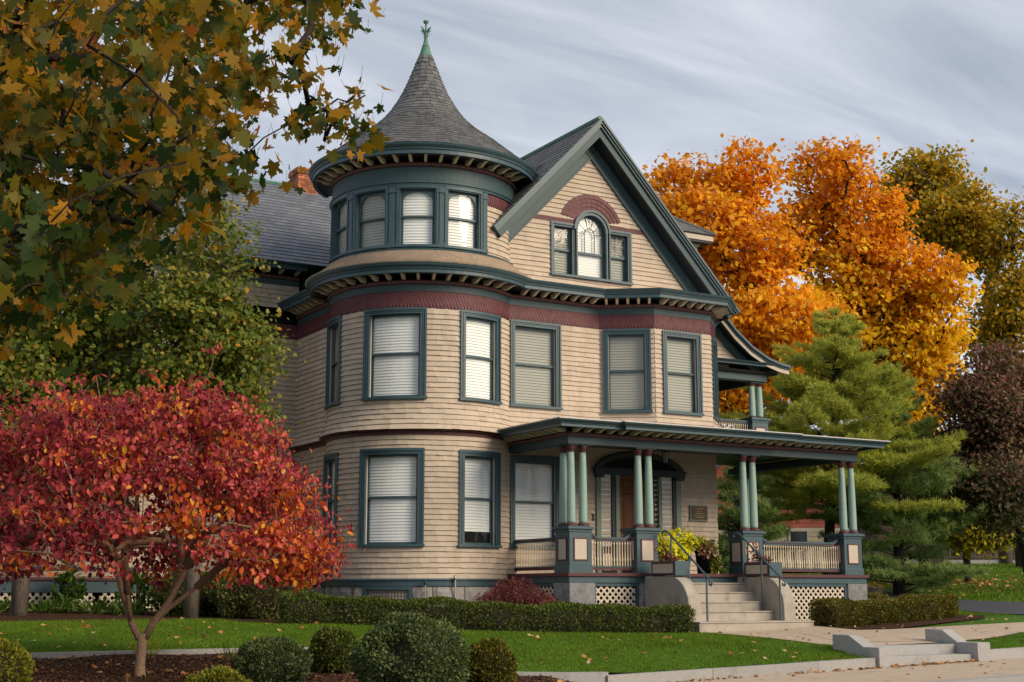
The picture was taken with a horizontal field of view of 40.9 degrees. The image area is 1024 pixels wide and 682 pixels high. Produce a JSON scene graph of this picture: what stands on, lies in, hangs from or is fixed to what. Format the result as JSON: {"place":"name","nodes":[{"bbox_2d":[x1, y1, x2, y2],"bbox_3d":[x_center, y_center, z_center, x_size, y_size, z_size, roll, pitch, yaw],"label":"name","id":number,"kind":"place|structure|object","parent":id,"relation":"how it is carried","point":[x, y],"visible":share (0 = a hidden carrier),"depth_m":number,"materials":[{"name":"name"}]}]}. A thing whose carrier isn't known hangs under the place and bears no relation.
{"place":"outdoors","nodes":[
{"label":"outdoors","id":0,"kind":"place"},
{"bbox_2d":[20,652,570,681],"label":"mulch bed","id":1,"kind":"object","parent":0,"point":[134,678],"visible":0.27,"depth_m":17.62,"materials":[{"name":"brown wood"}]},
{"bbox_2d":[0,635,35,681],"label":"lime bush","id":2,"kind":"object","parent":1,"relation":"on","point":[13,668],"visible":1,"depth_m":14.01,"materials":[{"name":"green plant"}]},
{"bbox_2d":[129,635,168,657],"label":"grass tuft","id":3,"kind":"object","parent":1,"relation":"on","point":[135,649],"visible":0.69,"depth_m":18.54,"materials":[{"name":"green plant"}]},
{"bbox_2d":[0,344,364,676],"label":"dogwood tree","id":4,"kind":"object","parent":1,"relation":"on","point":[115,446],"visible":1,"depth_m":16.16,"materials":[{"name":"red plant"}]},
{"bbox_2d":[184,664,253,681],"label":"lime bush","id":5,"kind":"object","parent":1,"relation":"on","point":[219,673],"visible":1,"depth_m":13.12,"materials":[{"name":"green plant"}]},
{"bbox_2d":[212,636,246,659],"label":"grass tuft","id":6,"kind":"object","parent":1,"relation":"on","point":[227,653],"visible":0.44,"depth_m":18.37,"materials":[{"name":"green plant"}]},
{"bbox_2d":[229,634,313,681],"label":"juniper bush","id":7,"kind":"object","parent":1,"relation":"on","point":[272,659],"visible":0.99,"depth_m":15.72,"materials":[{"name":"green plant"}]},
{"bbox_2d":[34,654,565,681],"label":"fallen leaves","id":8,"kind":"object","parent":1,"relation":"on","point":[219,656],"visible":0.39,"depth_m":17.32,"materials":[{"name":"orange plant"}]},
{"bbox_2d":[27,647,607,681],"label":"bed edging","id":9,"kind":"object","parent":1,"relation":"on","point":[585,676],"visible":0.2,"depth_m":19.32,"materials":[{"name":"concrete"}]},
{"bbox_2d":[307,625,358,672],"bbox_3d":[-2.323,4.008,17.857,0.727,0.624,0.715,6,-12,-29],"label":"boxwood bush","id":10,"kind":"object","parent":1,"relation":"on","point":[330,647],"visible":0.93,"depth_m":17.66,"materials":[{"name":"green plant"}]},
{"bbox_2d":[347,610,473,681],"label":"juniper bush","id":11,"kind":"object","parent":1,"relation":"on","point":[407,646],"visible":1,"depth_m":14.78,"materials":[{"name":"green plant"}]},
{"bbox_2d":[466,637,517,681],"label":"boxwood bush","id":12,"kind":"object","parent":1,"relation":"on","point":[493,659],"visible":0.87,"depth_m":15.97,"materials":[{"name":"green plant"}]},
{"bbox_2d":[0,559,1023,672],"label":"lawn","id":13,"kind":"structure","parent":0,"point":[1013,618],"depth_m":22.35,"materials":[{"name":"plant"}]},
{"bbox_2d":[1,242,86,408],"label":"background maple","id":14,"kind":"object","parent":13,"relation":"on","point":[78,341],"visible":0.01,"depth_m":40.28,"materials":[{"name":"green plant"}]},
{"bbox_2d":[0,241,170,615],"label":"garden maple","id":15,"kind":"object","parent":13,"relation":"on","point":[39,359],"visible":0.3,"depth_m":25.88,"materials":[{"name":"green plant"}]},
{"bbox_2d":[0,610,278,620],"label":"wing bed","id":16,"kind":"object","parent":13,"relation":"on","point":[44,615],"visible":0.25,"depth_m":25.46,"materials":[{"name":"brown soil"}]},
{"bbox_2d":[0,595,10,612],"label":"daylily","id":17,"kind":"object","parent":16,"relation":"on","point":[4,606],"visible":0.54,"depth_m":26.39,"materials":[{"name":"green plant"}]},
{"bbox_2d":[28,593,81,612],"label":"daylily","id":18,"kind":"object","parent":16,"relation":"on","point":[45,605],"visible":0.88,"depth_m":26.59,"materials":[{"name":"green plant"}]},
{"bbox_2d":[50,566,87,611],"bbox_3d":[-8.752,4.900,27.145,0.764,0.929,0.742,6,-12,-29],"label":"hydrangea","id":19,"kind":"object","parent":16,"relation":"on","point":[78,590],"visible":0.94,"depth_m":27.11,"materials":[{"name":"green plant"}]},
{"bbox_2d":[67,594,115,613],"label":"daylily","id":20,"kind":"object","parent":16,"relation":"on","point":[98,606],"visible":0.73,"depth_m":26.63,"materials":[{"name":"green plant"}]},
{"bbox_2d":[98,595,152,614],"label":"daylily","id":21,"kind":"object","parent":16,"relation":"on","point":[116,607],"visible":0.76,"depth_m":26.24,"materials":[{"name":"green plant"}]},
{"bbox_2d":[113,569,154,607],"bbox_3d":[-7.303,4.872,26.864,0.924,0.941,0.735,-1,-10,5],"label":"hydrangea","id":22,"kind":"object","parent":16,"relation":"on","point":[139,581],"visible":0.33,"depth_m":26.78,"materials":[{"name":"green plant"}]},
{"bbox_2d":[145,567,223,615],"bbox_3d":[-6.238,4.898,26.670,1.839,1.113,1.415,6,-12,-29],"label":"dark shrub","id":23,"kind":"object","parent":16,"relation":"on","point":[207,607],"visible":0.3,"depth_m":26.29,"materials":[{"name":"green plant"}]},
{"bbox_2d":[205,558,312,619],"bbox_3d":[-4.825,4.689,26.047,2.012,1.305,1.766,6,-12,-29],"label":"azalea bush","id":24,"kind":"object","parent":16,"relation":"on","point":[243,601],"visible":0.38,"depth_m":25.47,"materials":[{"name":"green plant"}]},
{"bbox_2d":[91,194,307,617],"bbox_3d":[-5.929,1.130,26.033,4.057,8.375,3.329,2,-11,-10],"label":"garden maple","id":25,"kind":"object","parent":13,"relation":"on","point":[194,313],"visible":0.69,"depth_m":25.84,"materials":[{"name":"green plant"}]},
{"bbox_2d":[0,20,890,619],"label":"victorian house","id":26,"kind":"structure","parent":13,"relation":"on","point":[532,364],"depth_m":30.47,"materials":[{"name":"beige wood"}]},
{"bbox_2d":[322,452,338,545],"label":"window","id":27,"kind":"structure","parent":26,"relation":"in","point":[330,469],"depth_m":30.09,"materials":[{"name":"teal glass"}]},
{"bbox_2d":[324,315,341,409],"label":"window","id":28,"kind":"structure","parent":26,"relation":"in","point":[333,348],"depth_m":30.63,"materials":[{"name":"teal glass"}]},
{"bbox_2d":[329,194,348,262],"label":"window","id":29,"kind":"structure","parent":26,"relation":"in","point":[340,207],"depth_m":30.95,"materials":[{"name":"grey glass"}]},
{"bbox_2d":[351,186,387,252],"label":"window","id":30,"kind":"structure","parent":26,"relation":"in","point":[370,206],"depth_m":30.06,"materials":[{"name":"grey glass"}]},
{"bbox_2d":[363,586,412,599],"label":"basement window","id":31,"kind":"structure","parent":26,"relation":"in","point":[366,589],"depth_m":28.28,"materials":[{"name":"metal"}]},
{"bbox_2d":[357,448,424,546],"bbox_3d":[-2.516,3.270,28.726,1.489,2.047,0.342,-2,-11,13],"label":"window","id":32,"kind":"structure","parent":26,"relation":"in","point":[391,480],"depth_m":28.76,"materials":[{"name":"white glass"}]},
{"bbox_2d":[361,307,426,400],"bbox_3d":[-2.493,0.278,29.265,1.467,1.967,0.339,-2,-11,13],"label":"window","id":33,"kind":"structure","parent":26,"relation":"in","point":[395,338],"depth_m":29.30,"materials":[{"name":"white glass"}]},
{"bbox_2d":[395,185,438,247],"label":"window","id":34,"kind":"structure","parent":26,"relation":"in","point":[417,210],"depth_m":29.76,"materials":[{"name":"white glass"}]},
{"bbox_2d":[453,575,456,597],"bbox_3d":[-1.177,5.354,28.264,0.073,1.060,0.079,6,-12,-29],"label":"pipe","id":35,"kind":"object","parent":26,"relation":"attached to","point":[455,577],"visible":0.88,"depth_m":28.32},
{"bbox_2d":[444,186,483,252],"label":"window","id":36,"kind":"structure","parent":26,"relation":"in","point":[463,207],"depth_m":30.03,"materials":[{"name":"white glass"}]},
{"bbox_2d":[458,449,501,547],"bbox_3d":[-0.697,3.353,29.151,1.191,2.037,0.299,9,-14,-41],"label":"window","id":37,"kind":"structure","parent":26,"relation":"in","point":[479,471],"depth_m":29.23,"materials":[{"name":"white glass"}]},
{"bbox_2d":[459,309,502,404],"bbox_3d":[-0.693,0.360,29.701,1.188,1.962,0.299,9,-14,-41],"label":"window","id":38,"kind":"structure","parent":26,"relation":"in","point":[480,364],"depth_m":29.78,"materials":[{"name":"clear glass"}]},
{"bbox_2d":[509,455,559,548],"bbox_3d":[0.500,3.558,30.318,1.350,2.032,0.235,6,-12,-29],"label":"window","id":39,"kind":"structure","parent":26,"relation":"in","point":[534,480],"depth_m":30.41,"materials":[{"name":"grey glass"}]},
{"bbox_2d":[510,319,562,409],"bbox_3d":[0.504,0.543,30.871,1.360,1.962,0.235,6,-12,-29],"label":"window","id":40,"kind":"structure","parent":26,"relation":"in","point":[535,347],"depth_m":30.96,"materials":[{"name":"beige glass"}]},
{"bbox_2d":[550,220,576,277],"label":"window","id":41,"kind":"structure","parent":26,"relation":"in","point":[562,233],"depth_m":31.80,"materials":[{"name":"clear glass"}]},
{"bbox_2d":[574,210,611,281],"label":"arched window","id":42,"kind":"structure","parent":26,"relation":"in","point":[592,261],"depth_m":32.24,"materials":[{"name":"white glass"}]},
{"bbox_2d":[607,230,633,285],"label":"window","id":43,"kind":"structure","parent":26,"relation":"in","point":[620,267],"depth_m":32.58,"materials":[{"name":"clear glass"}]},
{"bbox_2d":[602,328,652,412],"bbox_3d":[2.651,0.691,31.666,1.145,1.957,0.225,-1,-10,5],"label":"window","id":44,"kind":"structure","parent":26,"relation":"in","point":[627,386],"depth_m":31.71,"materials":[{"name":"clear glass"}]},
{"bbox_2d":[620,475,644,572],"bbox_3d":[2.825,4.217,31.497,0.895,2.240,0.045,6,-12,-29],"label":"door","id":45,"kind":"structure","parent":26,"relation":"in","point":[627,520],"depth_m":31.47,"materials":[{"name":"brown wood"}]},
{"bbox_2d":[661,450,668,462],"bbox_3d":[3.433,2.540,30.778,0.200,0.400,0.173,6,-12,-29],"label":"porch lantern","id":46,"kind":"object","parent":26,"relation":"hanging from","point":[665,455],"visible":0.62,"depth_m":30.72,"materials":[{"name":"metal"}]},
{"bbox_2d":[657,529,690,560],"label":"potted vine","id":47,"kind":"object","parent":26,"relation":"on","point":[675,548],"visible":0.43,"depth_m":29.10,"materials":[{"name":"yellow plant"}]},
{"bbox_2d":[662,330,704,415],"bbox_3d":[3.931,0.757,31.986,1.150,1.942,0.235,6,-12,-29],"label":"window","id":48,"kind":"structure","parent":26,"relation":"in","point":[682,351],"depth_m":32.08,"materials":[{"name":"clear glass"}]},
{"bbox_2d":[665,527,705,562],"bbox_3d":[3.771,4.548,29.789,1.072,0.995,0.718,6,-12,-29],"label":"potted vine","id":49,"kind":"object","parent":26,"relation":"on","point":[688,537],"visible":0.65,"depth_m":29.73,"materials":[{"name":"yellow plant"}]},
{"bbox_2d":[689,505,707,520],"bbox_3d":[4.408,4.060,32.422,0.520,0.370,0.061,6,-12,-29],"label":"wall plaque","id":50,"kind":"object","parent":26,"relation":"attached to","point":[698,512],"depth_m":32.39,"materials":[{"name":"brown metal"}]},
{"bbox_2d":[692,535,721,573],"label":"potted vine","id":51,"kind":"object","parent":26,"relation":"on","point":[706,565],"visible":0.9,"depth_m":29.73,"materials":[{"name":"green plant"}]},
{"bbox_2d":[697,540,714,559],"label":"dry plant","id":52,"kind":"object","parent":51,"relation":"in","point":[704,550],"visible":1,"depth_m":29.67,"materials":[{"name":"brown plant"}]},
{"bbox_2d":[708,539,721,572],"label":"potted shrub","id":53,"kind":"object","parent":26,"relation":"on","point":[716,550],"visible":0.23,"depth_m":30.35,"materials":[{"name":"green plant"}]},
{"bbox_2d":[711,336,720,421],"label":"window","id":54,"kind":"structure","parent":26,"relation":"in","point":[714,350],"depth_m":33.06,"materials":[{"name":"teal glass"}]},
{"bbox_2d":[225,619,696,632],"bbox_3d":[-1.147,5.484,26.584,8.750,0.324,4.650,6,-12,-29],"label":"hedge bed","id":55,"kind":"object","parent":13,"relation":"on","point":[254,620],"visible":0.12,"depth_m":24.90,"materials":[{"name":"brown soil"}]},
{"bbox_2d":[276,590,695,632],"bbox_3d":[-0.255,4.988,25.255,8.138,0.822,1.210,4,-11,-22],"label":"boxwood hedge","id":56,"kind":"object","parent":55,"relation":"on","point":[551,616],"visible":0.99,"depth_m":24.77,"materials":[{"name":"green plant"}]},
{"bbox_2d":[0,617,1023,668],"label":"fallen leaves","id":57,"kind":"object","parent":13,"relation":"on","point":[277,622],"visible":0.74,"depth_m":22.09,"materials":[{"name":"orange plant"}]},
{"bbox_2d":[473,574,560,608],"bbox_3d":[0.104,5.040,26.560,1.847,1.076,1.118,6,-12,-29],"label":"lace leaf maple","id":58,"kind":"object","parent":13,"relation":"on","point":[527,596],"visible":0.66,"depth_m":26.43,"materials":[{"name":"red plant"}]},
{"bbox_2d":[645,576,813,632],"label":"front steps","id":59,"kind":"structure","parent":13,"relation":"on","point":[737,606],"depth_m":28.18,"materials":[{"name":"concrete"}]},
{"bbox_2d":[651,561,688,575],"bbox_3d":[3.206,4.631,27.951,0.358,0.299,0.820,6,-12,-29],"label":"planter box","id":60,"kind":"object","parent":59,"relation":"on","point":[669,568],"visible":0.98,"depth_m":27.69,"materials":[{"name":"wood"}]},
{"bbox_2d":[656,539,679,561],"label":"planter plants","id":61,"kind":"object","parent":60,"relation":"on","point":[665,556],"visible":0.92,"depth_m":28.09,"materials":[{"name":"green plant"}]},
{"bbox_2d":[661,530,712,621],"bbox_3d":[3.549,4.761,27.911,0.042,1.880,1.671,6,-12,-29],"label":"handrail","id":62,"kind":"object","parent":59,"relation":"on","point":[690,557],"visible":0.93,"depth_m":27.73,"materials":[{"name":"metal"}]},
{"bbox_2d":[732,532,785,620],"bbox_3d":[5.186,4.931,28.841,0.042,1.880,1.671,6,-12,-29],"label":"handrail","id":63,"kind":"object","parent":59,"relation":"on","point":[762,558],"visible":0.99,"depth_m":28.74,"materials":[{"name":"metal"}]},
{"bbox_2d":[744,562,781,576],"bbox_3d":[5.319,4.850,29.151,0.358,0.299,0.820,6,-12,-29],"label":"planter box","id":64,"kind":"object","parent":59,"relation":"on","point":[752,569],"visible":0.98,"depth_m":28.91,"materials":[{"name":"wood"}]},
{"bbox_2d":[746,543,773,562],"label":"planter plants","id":65,"kind":"object","parent":64,"relation":"on","point":[757,557],"visible":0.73,"depth_m":29.35,"materials":[{"name":"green plant"}]},
{"bbox_2d":[642,133,869,524],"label":"orange maple","id":66,"kind":"object","parent":13,"relation":"on","point":[752,275],"visible":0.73,"depth_m":45.06,"materials":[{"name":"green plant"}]},
{"bbox_2d":[717,426,795,573],"bbox_3d":[6.356,4.862,38.717,3.537,5.066,3.550,-4,-11,19],"label":"white pine","id":67,"kind":"object","parent":13,"relation":"on","point":[730,516],"visible":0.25,"depth_m":38.02,"materials":[{"name":"green plant"}]},
{"bbox_2d":[716,424,848,566],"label":"red house","id":68,"kind":"structure","parent":13,"relation":"on","point":[806,530],"depth_m":61.30,"materials":[{"name":"red brick"}]},
{"bbox_2d":[788,530,808,562],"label":"window","id":69,"kind":"structure","parent":68,"relation":"in","point":[797,535],"depth_m":61.20,"materials":[{"name":"beige wood"}]},
{"bbox_2d":[718,305,968,574],"bbox_3d":[9.151,3.094,39.805,7.064,8.698,7.916,6,-12,-29],"label":"white pine","id":70,"kind":"object","parent":13,"relation":"on","point":[819,397],"visible":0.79,"depth_m":38.95,"materials":[{"name":"green plant"}]},
{"bbox_2d":[754,133,985,566],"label":"orange maple","id":71,"kind":"object","parent":13,"relation":"on","point":[862,263],"visible":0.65,"depth_m":50.16,"materials":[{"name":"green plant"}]},
{"bbox_2d":[867,590,890,599],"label":"boxwood hedge","id":72,"kind":"object","parent":13,"relation":"on","point":[873,595],"visible":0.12,"depth_m":31.74,"materials":[{"name":"green plant"}]},
{"bbox_2d":[791,377,992,594],"bbox_3d":[10.882,4.325,39.958,5.484,6.660,5.237,-3,-11,14],"label":"white pine","id":73,"kind":"object","parent":13,"relation":"on","point":[875,566],"visible":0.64,"depth_m":38.64,"materials":[{"name":"green plant"}]},
{"bbox_2d":[815,615,984,628],"bbox_3d":[8.215,5.987,29.374,4.400,0.227,3.092,6,-12,-29],"label":"side bed","id":74,"kind":"object","parent":13,"relation":"on","point":[926,622],"visible":0.4,"depth_m":28.46,"materials":[{"name":"brown soil"}]},
{"bbox_2d":[807,593,959,626],"bbox_3d":[7.996,5.715,29.270,4.029,0.714,1.080,7,-12,-32],"label":"boxwood hedge","id":75,"kind":"object","parent":74,"relation":"on","point":[836,612],"visible":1,"depth_m":28.67,"materials":[{"name":"green plant"}]},
{"bbox_2d":[857,424,1013,559],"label":"brown house","id":76,"kind":"structure","parent":13,"relation":"on","point":[887,529],"depth_m":67.51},
{"bbox_2d":[873,542,1014,559],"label":"picket fence","id":77,"kind":"object","parent":13,"relation":"on","point":[949,557],"visible":0.09,"depth_m":59.30,"materials":[{"name":"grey wood"}]},
{"bbox_2d":[867,563,1023,595],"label":"fallen leaves","id":78,"kind":"object","parent":13,"relation":"on","point":[958,589],"visible":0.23,"depth_m":43.24,"materials":[{"name":"orange plant"}]},
{"bbox_2d":[893,164,1023,563],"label":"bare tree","id":79,"kind":"object","parent":13,"relation":"on","point":[1008,558],"visible":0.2,"depth_m":59.20,"materials":[{"name":"brown plant"}]},
{"bbox_2d":[904,496,1015,582],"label":"yellow shrub","id":80,"kind":"object","parent":13,"relation":"on","point":[966,543],"visible":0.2,"depth_m":44.25,"materials":[{"name":"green plant"}]},
{"bbox_2d":[905,560,1014,563],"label":"stone edging","id":81,"kind":"object","parent":13,"relation":"on","point":[982,561],"visible":0.22,"depth_m":58.07,"materials":[{"name":"stone"}]},
{"bbox_2d":[914,333,1023,573],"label":"purple tree","id":82,"kind":"object","parent":13,"relation":"on","point":[984,402],"visible":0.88,"depth_m":39.35,"materials":[{"name":"purple leaf"},{"name":"dark bark"}]},
{"bbox_2d":[955,186,1023,567],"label":"thin maple","id":83,"kind":"object","parent":13,"relation":"on","point":[1005,318],"visible":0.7,"depth_m":56.47,"materials":[{"name":"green plant"}]},
{"bbox_2d":[990,647,1023,674],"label":"lawn kerb","id":84,"kind":"structure","parent":13,"relation":"on","point":[1006,653],"depth_m":23.80,"materials":[{"name":"concrete"}]},
{"bbox_2d":[0,0,1023,463],"label":"sky","id":85,"kind":"structure","parent":0,"point":[676,76],"materials":[{"name":"grey"}]},
{"bbox_2d":[708,625,938,644],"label":"garden walk","id":86,"kind":"structure","parent":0,"point":[793,633],"depth_m":26.09,"materials":[{"name":"beige concrete"}]},
{"bbox_2d":[717,615,1022,643],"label":"fallen leaves","id":87,"kind":"object","parent":86,"relation":"on","point":[788,637],"visible":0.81,"depth_m":26.42,"materials":[{"name":"orange plant"}]},
{"bbox_2d":[687,658,1023,681],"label":"sidewalk","id":88,"kind":"structure","parent":0,"point":[948,671],"depth_m":20.89,"materials":[{"name":"beige concrete"}]},
{"bbox_2d":[606,658,875,681],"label":"lawn kerb","id":89,"kind":"structure","parent":88,"relation":"on","point":[751,670],"depth_m":20.91,"materials":[{"name":"concrete"}]},
{"bbox_2d":[668,659,1022,681],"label":"fallen leaves","id":90,"kind":"object","parent":88,"relation":"on","point":[878,667],"visible":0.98,"depth_m":22.04,"materials":[{"name":"brown plant"}]},
{"bbox_2d":[832,629,990,667],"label":"street steps","id":91,"kind":"structure","parent":88,"relation":"on","point":[952,646],"depth_m":23.17,"materials":[{"name":"concrete"}]},
{"bbox_2d":[798,622,1023,641],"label":"garden path","id":92,"kind":"structure","parent":0,"point":[966,632],"depth_m":25.96,"materials":[{"name":"beige concrete"}]},
{"bbox_2d":[867,587,1023,613],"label":"driveway","id":93,"kind":"structure","parent":0,"point":[1004,607],"depth_m":32.88,"materials":[{"name":"concrete"}]},
{"bbox_3d":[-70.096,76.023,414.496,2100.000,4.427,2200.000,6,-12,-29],"label":"ground","id":94,"kind":"structure","parent":0,"visible":0},
{"bbox_2d":[862,139,1014,561],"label":"olive maple","id":95,"kind":"object","parent":94,"relation":"on","point":[951,221],"visible":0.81,"depth_m":58.78,"materials":[{"name":"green plant"}]},
{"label":"road","id":96,"kind":"structure","parent":0,"visible":0},
{"bbox_2d":[0,0,395,378],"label":"street maple","id":97,"kind":"object","parent":96,"relation":"on","point":[44,51],"visible":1,"depth_m":9.12,"materials":[{"name":"green plant"}]},
{"bbox_2d":[930,674,1023,681],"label":"street kerb","id":98,"kind":"structure","parent":96,"relation":"on","point":[1014,678],"depth_m":19.89,"materials":[{"name":"concrete"}]}
]}

